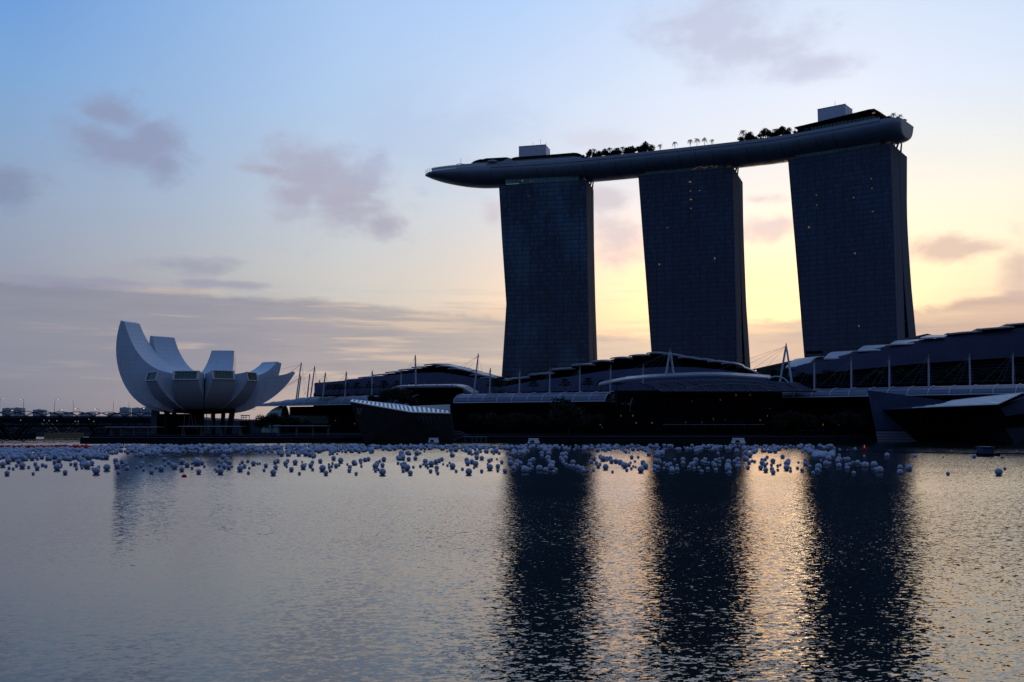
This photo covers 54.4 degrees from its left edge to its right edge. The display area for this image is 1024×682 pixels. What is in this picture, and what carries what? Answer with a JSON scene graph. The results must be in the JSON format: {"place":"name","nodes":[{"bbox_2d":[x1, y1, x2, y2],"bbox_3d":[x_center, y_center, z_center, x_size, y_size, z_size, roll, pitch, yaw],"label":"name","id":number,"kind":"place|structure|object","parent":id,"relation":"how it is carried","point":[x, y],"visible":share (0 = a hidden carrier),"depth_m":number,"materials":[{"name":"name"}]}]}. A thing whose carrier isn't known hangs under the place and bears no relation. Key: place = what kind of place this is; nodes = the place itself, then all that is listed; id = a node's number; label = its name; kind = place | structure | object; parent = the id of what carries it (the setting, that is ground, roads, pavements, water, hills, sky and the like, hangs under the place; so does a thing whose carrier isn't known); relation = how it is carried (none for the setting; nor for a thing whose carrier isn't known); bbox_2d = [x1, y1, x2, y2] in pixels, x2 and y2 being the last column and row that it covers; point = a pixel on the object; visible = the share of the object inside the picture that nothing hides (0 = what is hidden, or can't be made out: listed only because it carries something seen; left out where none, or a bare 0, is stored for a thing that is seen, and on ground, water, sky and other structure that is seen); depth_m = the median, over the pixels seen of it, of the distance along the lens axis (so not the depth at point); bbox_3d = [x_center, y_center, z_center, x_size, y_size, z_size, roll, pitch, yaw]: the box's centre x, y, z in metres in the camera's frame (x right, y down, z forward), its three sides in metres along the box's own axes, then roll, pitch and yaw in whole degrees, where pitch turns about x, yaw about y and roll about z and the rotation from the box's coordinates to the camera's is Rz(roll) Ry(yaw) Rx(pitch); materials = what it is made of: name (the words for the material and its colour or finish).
{"place":"outdoors","nodes":[
{"label":"outdoors","id":0,"kind":"place"},
{"bbox_2d":[2,408,13,415],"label":"apartment block","id":1,"kind":"structure","parent":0,"point":[7,410],"depth_m":5188.32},
{"bbox_2d":[14,407,24,415],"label":"apartment block","id":2,"kind":"structure","parent":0,"point":[17,409],"depth_m":5324.34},
{"bbox_2d":[33,409,46,415],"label":"apartment block","id":3,"kind":"structure","parent":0,"point":[37,410],"depth_m":5460.79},
{"bbox_2d":[80,412,95,415],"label":"apartment block","id":4,"kind":"structure","parent":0,"point":[91,413],"depth_m":5470.62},
{"bbox_2d":[120,407,130,415],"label":"apartment block","id":5,"kind":"structure","parent":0,"point":[124,410],"depth_m":5346.96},
{"bbox_2d":[0,417,260,434],"bbox_3d":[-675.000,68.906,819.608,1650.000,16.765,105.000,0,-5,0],"label":"shore","id":6,"kind":"structure","parent":0,"point":[236,422],"depth_m":770.04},
{"bbox_2d":[131,407,141,415],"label":"apartment block","id":7,"kind":"structure","parent":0,"point":[136,409],"depth_m":5482.74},
{"bbox_2d":[141,407,150,415],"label":"apartment block","id":8,"kind":"structure","parent":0,"point":[146,410],"depth_m":5220.37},
{"bbox_2d":[367,395,377,401],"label":"broadleaf tree","id":9,"kind":"object","parent":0,"point":[371,398],"visible":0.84,"depth_m":487.79,"materials":[{"name":"green plant"}]},
{"bbox_2d":[375,391,389,402],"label":"broadleaf tree","id":10,"kind":"object","parent":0,"point":[382,397],"visible":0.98,"depth_m":487.29,"materials":[{"name":"green plant"}]},
{"bbox_2d":[376,380,390,387],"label":"terrace tree","id":11,"kind":"object","parent":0,"point":[383,383],"visible":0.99,"depth_m":607.08,"materials":[{"name":"green plant"}]},
{"bbox_2d":[380,388,402,402],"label":"broadleaf tree","id":12,"kind":"object","parent":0,"point":[392,393],"visible":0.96,"depth_m":488.96,"materials":[{"name":"green plant"}]},
{"bbox_2d":[392,388,413,404],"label":"broadleaf tree","id":13,"kind":"object","parent":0,"point":[402,397],"visible":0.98,"depth_m":488.72,"materials":[{"name":"green plant"}]},
{"bbox_2d":[406,396,418,405],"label":"broadleaf tree","id":14,"kind":"object","parent":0,"point":[413,401],"visible":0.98,"depth_m":486.47,"materials":[{"name":"green plant"}]},
{"bbox_2d":[0,435,1023,681],"bbox_3d":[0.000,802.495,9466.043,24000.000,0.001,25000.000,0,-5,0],"label":"water","id":15,"kind":"structure","parent":0,"point":[564,573],"depth_m":55.91,"materials":[{"name":"blue liquid"}]},
{"bbox_2d":[53,463,60,469],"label":"floating sphere","id":16,"kind":"object","parent":15,"relation":"on","point":[56,466],"visible":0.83,"depth_m":175.83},
{"bbox_2d":[0,411,150,439],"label":"helix footbridge","id":17,"kind":"object","parent":15,"relation":"in","point":[25,427],"visible":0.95,"depth_m":536.98,"materials":[{"name":"metal"}]},
{"bbox_2d":[0,416,150,437],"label":"road bridge","id":18,"kind":"structure","parent":15,"relation":"on","point":[73,434],"depth_m":634.85,"materials":[{"name":"stone"}]},
{"bbox_2d":[92,467,99,473],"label":"floating sphere","id":19,"kind":"object","parent":15,"relation":"on","point":[95,470],"visible":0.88,"depth_m":162.09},
{"bbox_2d":[103,464,110,469],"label":"floating sphere","id":20,"kind":"object","parent":15,"relation":"on","point":[106,466],"visible":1,"depth_m":174.89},
{"bbox_2d":[11,445,675,447],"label":"floating boom","id":21,"kind":"object","parent":15,"relation":"on","point":[380,446],"visible":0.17,"depth_m":347.97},
{"bbox_2d":[379,468,385,474],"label":"floating sphere","id":22,"kind":"object","parent":15,"relation":"on","point":[382,471],"visible":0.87,"depth_m":158.71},
{"bbox_2d":[350,399,455,442],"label":"crystal pavilion","id":23,"kind":"structure","parent":15,"relation":"in","point":[379,422],"depth_m":445.95,"materials":[{"name":"black glass"}]},
{"bbox_2d":[426,438,440,442],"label":"mooring float","id":24,"kind":"object","parent":15,"relation":"on","point":[433,440],"visible":0.88,"depth_m":437.18,"materials":[{"name":"white plastic"}]},
{"bbox_2d":[453,431,486,441],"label":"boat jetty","id":25,"kind":"object","parent":15,"relation":"on","point":[465,436],"visible":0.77,"depth_m":452.70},
{"bbox_2d":[80,436,876,442],"bbox_3d":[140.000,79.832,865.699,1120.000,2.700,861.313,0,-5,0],"label":"promenade","id":26,"kind":"structure","parent":15,"relation":"in","point":[266,440],"depth_m":454.55,"materials":[{"name":"concrete"}]},
{"bbox_2d":[80,436,758,437],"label":"quay coping","id":27,"kind":"object","parent":26,"relation":"on","point":[456,436],"visible":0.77,"depth_m":478.50,"materials":[{"name":"concrete"}]},
{"bbox_2d":[89,431,866,436],"bbox_3d":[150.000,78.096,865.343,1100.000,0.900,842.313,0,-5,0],"label":"promenade","id":28,"kind":"structure","parent":26,"relation":"on","point":[255,434],"depth_m":495.80,"materials":[{"name":"concrete"}]},
{"bbox_2d":[103,427,161,435],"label":"waterside pergola","id":29,"kind":"object","parent":28,"relation":"on","point":[130,427],"visible":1,"depth_m":454.17,"materials":[{"name":"grey metal"}]},
{"bbox_2d":[116,320,294,434],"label":"lotus museum","id":30,"kind":"structure","parent":28,"relation":"on","point":[158,374],"depth_m":512.31,"materials":[{"name":"white concrete"}]},
{"bbox_2d":[177,426,245,435],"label":"waterside pergola","id":31,"kind":"object","parent":28,"relation":"on","point":[240,432],"visible":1,"depth_m":451.17,"materials":[{"name":"grey metal"}]},
{"bbox_2d":[240,415,250,433],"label":"gantry kiosk","id":32,"kind":"object","parent":28,"relation":"on","point":[246,429],"visible":0.97,"depth_m":555.64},
{"bbox_2d":[252,414,270,432],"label":"broadleaf tree","id":33,"kind":"object","parent":28,"relation":"on","point":[261,422],"visible":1,"depth_m":584.97,"materials":[{"name":"green plant"}]},
{"bbox_2d":[267,413,280,432],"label":"broadleaf tree","id":34,"kind":"object","parent":28,"relation":"on","point":[273,417],"visible":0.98,"depth_m":585.99,"materials":[{"name":"green plant"}]},
{"bbox_2d":[275,413,292,432],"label":"broadleaf tree","id":35,"kind":"object","parent":28,"relation":"on","point":[284,420],"visible":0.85,"depth_m":587.36,"materials":[{"name":"green plant"}]},
{"bbox_2d":[260,406,328,432],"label":"glass dome","id":36,"kind":"structure","parent":28,"relation":"on","point":[281,410],"depth_m":624.09,"materials":[{"name":"glass"}]},
{"bbox_2d":[290,416,301,427],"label":"broadleaf tree","id":37,"kind":"object","parent":28,"relation":"on","point":[295,421],"visible":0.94,"depth_m":584.68,"materials":[{"name":"green plant"}]},
{"bbox_2d":[272,425,330,435],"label":"waterside pergola","id":38,"kind":"object","parent":28,"relation":"on","point":[328,430],"visible":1,"depth_m":451.25,"materials":[{"name":"grey metal"}]},
{"bbox_2d":[301,418,314,432],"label":"broadleaf tree","id":39,"kind":"object","parent":28,"relation":"on","point":[305,421],"visible":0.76,"depth_m":586.07,"materials":[{"name":"green plant"}]},
{"bbox_2d":[259,394,418,432],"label":"waterfront arcade","id":40,"kind":"object","parent":28,"relation":"on","point":[344,418],"visible":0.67,"depth_m":619.90,"materials":[{"name":"white metal"}]},
{"bbox_2d":[284,362,308,398],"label":"cable mast","id":41,"kind":"object","parent":40,"relation":"on","point":[300,365],"visible":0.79,"depth_m":654.61,"materials":[{"name":"white metal"}]},
{"bbox_2d":[311,372,332,397],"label":"cable mast","id":42,"kind":"object","parent":40,"relation":"on","point":[325,377],"visible":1,"depth_m":605.54,"materials":[{"name":"white metal"}]},
{"bbox_2d":[336,371,353,397],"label":"cable mast","id":43,"kind":"object","parent":40,"relation":"on","point":[346,376],"visible":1,"depth_m":605.37,"materials":[{"name":"white metal"}]},
{"bbox_2d":[363,370,379,395],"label":"cable mast","id":44,"kind":"object","parent":40,"relation":"on","point":[372,378],"visible":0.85,"depth_m":605.72,"materials":[{"name":"white metal"}]},
{"bbox_2d":[391,384,478,408],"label":"pavilion","id":45,"kind":"structure","parent":40,"relation":"on","point":[435,396],"depth_m":579.33,"materials":[{"name":"grey metal"}]},
{"bbox_2d":[400,355,426,388],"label":"cable mast","id":46,"kind":"object","parent":45,"relation":"on","point":[415,372],"visible":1,"depth_m":579.83,"materials":[{"name":"white metal"}]},
{"bbox_2d":[430,353,487,393],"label":"cable mast","id":47,"kind":"object","parent":45,"relation":"on","point":[475,375],"visible":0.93,"depth_m":572.11,"materials":[{"name":"white metal"}]},
{"bbox_2d":[313,363,507,412],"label":"shopping hall","id":48,"kind":"structure","parent":28,"relation":"on","point":[432,373],"depth_m":626.73,"materials":[{"name":"grey metal"}]},
{"bbox_2d":[291,366,317,396],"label":"cable mast","id":49,"kind":"object","parent":48,"relation":"attached to","point":[312,380],"visible":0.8,"depth_m":654.58,"materials":[{"name":"white metal"}]},
{"bbox_2d":[452,391,632,433],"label":"waterfront arcade","id":50,"kind":"object","parent":28,"relation":"on","point":[530,404],"visible":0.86,"depth_m":535.75,"materials":[{"name":"black metal"}]},
{"bbox_2d":[467,368,491,396],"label":"cable mast","id":51,"kind":"object","parent":50,"relation":"on","point":[490,382],"visible":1,"depth_m":544.68,"materials":[{"name":"white metal"}]},
{"bbox_2d":[485,378,499,392],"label":"terrace tree","id":52,"kind":"object","parent":50,"relation":"on","point":[493,380],"visible":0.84,"depth_m":559.33,"materials":[{"name":"green plant"}]},
{"bbox_2d":[494,377,509,392],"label":"terrace tree","id":53,"kind":"object","parent":50,"relation":"on","point":[500,379],"visible":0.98,"depth_m":559.09,"materials":[{"name":"green plant"}]},
{"bbox_2d":[506,367,523,392],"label":"cable mast","id":54,"kind":"object","parent":50,"relation":"on","point":[519,380],"visible":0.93,"depth_m":544.49,"materials":[{"name":"white metal"}]},
{"bbox_2d":[527,380,538,391],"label":"terrace tree","id":55,"kind":"object","parent":50,"relation":"on","point":[533,382],"visible":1,"depth_m":550.64,"materials":[{"name":"green plant"}]},
{"bbox_2d":[537,367,553,391],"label":"cable mast","id":56,"kind":"object","parent":50,"relation":"on","point":[549,370],"visible":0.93,"depth_m":544.64,"materials":[{"name":"white metal"}]},
{"bbox_2d":[558,379,570,391],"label":"terrace tree","id":57,"kind":"object","parent":50,"relation":"on","point":[565,381],"visible":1,"depth_m":551.36,"materials":[{"name":"green plant"}]},
{"bbox_2d":[568,366,584,391],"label":"cable mast","id":58,"kind":"object","parent":50,"relation":"on","point":[579,372],"visible":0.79,"depth_m":544.73,"materials":[{"name":"white metal"}]},
{"bbox_2d":[581,377,593,389],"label":"terrace tree","id":59,"kind":"object","parent":50,"relation":"on","point":[588,381],"visible":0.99,"depth_m":551.14,"materials":[{"name":"green plant"}]},
{"bbox_2d":[588,365,615,393],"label":"cable mast","id":60,"kind":"object","parent":50,"relation":"on","point":[606,380],"visible":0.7,"depth_m":544.40,"materials":[{"name":"white metal"}]},
{"bbox_2d":[499,176,596,377],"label":"hotel tower","id":61,"kind":"structure","parent":28,"relation":"on","point":[547,226],"depth_m":749.02,"materials":[{"name":"glass"}]},
{"bbox_2d":[548,395,588,434],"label":"broadleaf tree","id":62,"kind":"object","parent":28,"relation":"on","point":[564,411],"visible":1,"depth_m":476.16,"materials":[{"name":"green plant"}]},
{"bbox_2d":[588,414,604,434],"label":"broadleaf tree","id":63,"kind":"object","parent":28,"relation":"on","point":[598,420],"visible":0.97,"depth_m":494.55,"materials":[{"name":"green plant"}]},
{"bbox_2d":[496,352,766,403],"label":"shopping hall","id":64,"kind":"structure","parent":28,"relation":"on","point":[596,371],"depth_m":588.97,"materials":[{"name":"grey metal"}]},
{"bbox_2d":[638,165,750,368],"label":"hotel tower","id":65,"kind":"structure","parent":28,"relation":"on","point":[693,233],"depth_m":716.23,"materials":[{"name":"glass"}]},
{"bbox_2d":[425,104,913,187],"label":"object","id":66,"kind":"structure","parent":65,"relation":"on","point":[838,126],"depth_m":715.05,"materials":[{"name":"grey metal"}]},
{"bbox_2d":[640,141,650,150],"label":"roof garden tree","id":67,"kind":"object","parent":66,"relation":"on","point":[645,147],"visible":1,"depth_m":727.84,"materials":[{"name":"green plant"}]},
{"bbox_2d":[758,129,766,137],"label":"roof garden tree","id":68,"kind":"object","parent":66,"relation":"on","point":[762,133],"visible":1,"depth_m":693.70,"materials":[{"name":"green plant"}]},
{"bbox_2d":[764,129,772,136],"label":"roof garden tree","id":69,"kind":"object","parent":66,"relation":"on","point":[769,134],"visible":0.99,"depth_m":694.09,"materials":[{"name":"green plant"}]},
{"bbox_2d":[778,126,787,134],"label":"roof garden tree","id":70,"kind":"object","parent":66,"relation":"on","point":[782,129],"visible":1,"depth_m":687.68,"materials":[{"name":"green plant"}]},
{"bbox_2d":[598,372,816,434],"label":"entrance canopy","id":71,"kind":"object","parent":28,"relation":"on","point":[669,408],"visible":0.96,"depth_m":503.74,"materials":[{"name":"grey metal"}]},
{"bbox_2d":[607,348,679,381],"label":"cable mast","id":72,"kind":"object","parent":71,"relation":"on","point":[669,358],"visible":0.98,"depth_m":524.33,"materials":[{"name":"white metal"}]},
{"bbox_2d":[749,356,811,381],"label":"wedge hall","id":73,"kind":"structure","parent":28,"relation":"on","point":[773,370],"depth_m":602.41,"materials":[{"name":"concrete"}]},
{"bbox_2d":[827,411,847,434],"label":"broadleaf tree","id":74,"kind":"object","parent":28,"relation":"on","point":[835,425],"visible":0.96,"depth_m":488.37,"materials":[{"name":"green plant"}]},
{"bbox_2d":[788,142,915,361],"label":"hotel tower","id":75,"kind":"structure","parent":28,"relation":"on","point":[849,213],"depth_m":663.02,"materials":[{"name":"glass"}]},
{"bbox_2d":[782,383,1023,434],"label":"waterfront arcade","id":76,"kind":"object","parent":28,"relation":"on","point":[818,403],"visible":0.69,"depth_m":497.57,"materials":[{"name":"white metal"}]},
{"bbox_2d":[709,343,792,381],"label":"cable mast","id":77,"kind":"object","parent":76,"relation":"on","point":[784,358],"visible":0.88,"depth_m":529.50,"materials":[{"name":"white metal"}]},
{"bbox_2d":[785,358,819,389],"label":"cable mast","id":78,"kind":"object","parent":76,"relation":"on","point":[814,366],"visible":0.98,"depth_m":504.93,"materials":[{"name":"white metal"}]},
{"bbox_2d":[819,369,837,387],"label":"broadleaf tree","id":79,"kind":"object","parent":76,"relation":"on","point":[830,376],"visible":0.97,"depth_m":517.85,"materials":[{"name":"green plant"}]},
{"bbox_2d":[821,357,856,388],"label":"cable mast","id":80,"kind":"object","parent":76,"relation":"on","point":[851,370],"visible":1,"depth_m":499.96,"materials":[{"name":"white metal"}]},
{"bbox_2d":[837,371,849,386],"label":"broadleaf tree","id":81,"kind":"object","parent":76,"relation":"on","point":[843,376],"visible":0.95,"depth_m":519.66,"materials":[{"name":"green plant"}]},
{"bbox_2d":[860,372,875,386],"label":"broadleaf tree","id":82,"kind":"object","parent":76,"relation":"on","point":[868,379],"visible":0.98,"depth_m":519.73,"materials":[{"name":"green plant"}]},
{"bbox_2d":[858,356,894,386],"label":"cable mast","id":83,"kind":"object","parent":76,"relation":"on","point":[889,369],"visible":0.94,"depth_m":495.03,"materials":[{"name":"white metal"}]},
{"bbox_2d":[870,369,882,385],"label":"broadleaf tree","id":84,"kind":"object","parent":76,"relation":"on","point":[877,374],"visible":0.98,"depth_m":518.18,"materials":[{"name":"green plant"}]},
{"bbox_2d":[899,354,933,385],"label":"cable mast","id":85,"kind":"object","parent":76,"relation":"on","point":[929,374],"visible":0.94,"depth_m":489.95,"materials":[{"name":"white metal"}]},
{"bbox_2d":[909,370,924,385],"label":"broadleaf tree","id":86,"kind":"object","parent":76,"relation":"on","point":[915,376],"visible":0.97,"depth_m":518.80,"materials":[{"name":"green plant"}]},
{"bbox_2d":[939,353,974,384],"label":"cable mast","id":87,"kind":"object","parent":76,"relation":"on","point":[970,365],"visible":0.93,"depth_m":484.94,"materials":[{"name":"white metal"}]},
{"bbox_2d":[986,351,1018,383],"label":"cable mast","id":88,"kind":"object","parent":76,"relation":"on","point":[1013,362],"visible":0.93,"depth_m":480.12,"materials":[{"name":"white metal"}]},
{"bbox_2d":[692,437,872,440],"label":"quay buttresses","id":89,"kind":"structure","parent":26,"relation":"attached to","point":[788,438],"depth_m":482.03,"materials":[{"name":"concrete"}]},
{"bbox_2d":[815,414,831,434],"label":"broadleaf tree","id":90,"kind":"object","parent":26,"relation":"on","point":[822,420],"visible":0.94,"depth_m":488.92,"materials":[{"name":"green plant"}]},
{"bbox_2d":[835,410,856,434],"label":"broadleaf tree","id":91,"kind":"object","parent":26,"relation":"on","point":[849,418],"visible":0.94,"depth_m":488.76,"materials":[{"name":"green plant"}]},
{"bbox_2d":[0,443,1017,471],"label":"sphere field","id":92,"kind":"structure","parent":15,"relation":"on","point":[24,453],"depth_m":290.83,"materials":[{"name":"plastic"}]},
{"bbox_2d":[521,466,528,472],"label":"floating sphere","id":93,"kind":"object","parent":15,"relation":"on","point":[524,469],"visible":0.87,"depth_m":165.51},
{"bbox_2d":[525,438,541,443],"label":"mooring float","id":94,"kind":"object","parent":15,"relation":"on","point":[533,440],"visible":0.91,"depth_m":417.01,"materials":[{"name":"white plastic"}]},
{"bbox_2d":[728,438,747,443],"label":"mooring float","id":95,"kind":"object","parent":15,"relation":"on","point":[738,441],"visible":0.91,"depth_m":417.12,"materials":[{"name":"white plastic"}]},
{"bbox_2d":[876,466,882,472],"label":"floating sphere","id":96,"kind":"object","parent":15,"relation":"on","point":[879,469],"visible":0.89,"depth_m":165.19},
{"bbox_2d":[836,451,1023,453],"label":"floating boom","id":97,"kind":"object","parent":15,"relation":"on","point":[917,452],"visible":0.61,"depth_m":283.77,"materials":[{"name":"plastic"}]},
{"bbox_2d":[867,390,1023,443],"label":"crystal pavilion","id":98,"kind":"structure","parent":15,"relation":"in","point":[977,420],"depth_m":438.40,"materials":[{"name":"glass"}]},
{"bbox_2d":[973,446,999,455],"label":"work barge","id":99,"kind":"object","parent":15,"relation":"on","point":[985,450],"visible":0.93,"depth_m":255.55},
{"bbox_2d":[995,468,1002,474],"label":"floating sphere","id":100,"kind":"object","parent":15,"relation":"on","point":[998,471],"visible":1,"depth_m":157.87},
{"bbox_2d":[779,322,1023,398],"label":"shopping hall","id":101,"kind":"structure","parent":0,"point":[992,348],"depth_m":535.94,"materials":[{"name":"grey metal"}]},
{"bbox_2d":[891,334,933,342],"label":"roof monitor","id":102,"kind":"object","parent":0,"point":[915,337],"visible":0.29,"depth_m":622.36,"materials":[{"name":"metal"}]},
{"bbox_2d":[945,367,965,384],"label":"broadleaf tree","id":103,"kind":"object","parent":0,"point":[954,372],"visible":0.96,"depth_m":519.80,"materials":[{"name":"green plant"}]},
{"bbox_2d":[991,370,1003,383],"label":"broadleaf tree","id":104,"kind":"object","parent":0,"point":[998,373],"visible":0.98,"depth_m":518.18,"materials":[{"name":"green plant"}]},
{"bbox_2d":[1011,367,1023,382],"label":"broadleaf tree","id":105,"kind":"object","parent":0,"point":[1019,373],"visible":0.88,"depth_m":518.95,"materials":[{"name":"green plant"}]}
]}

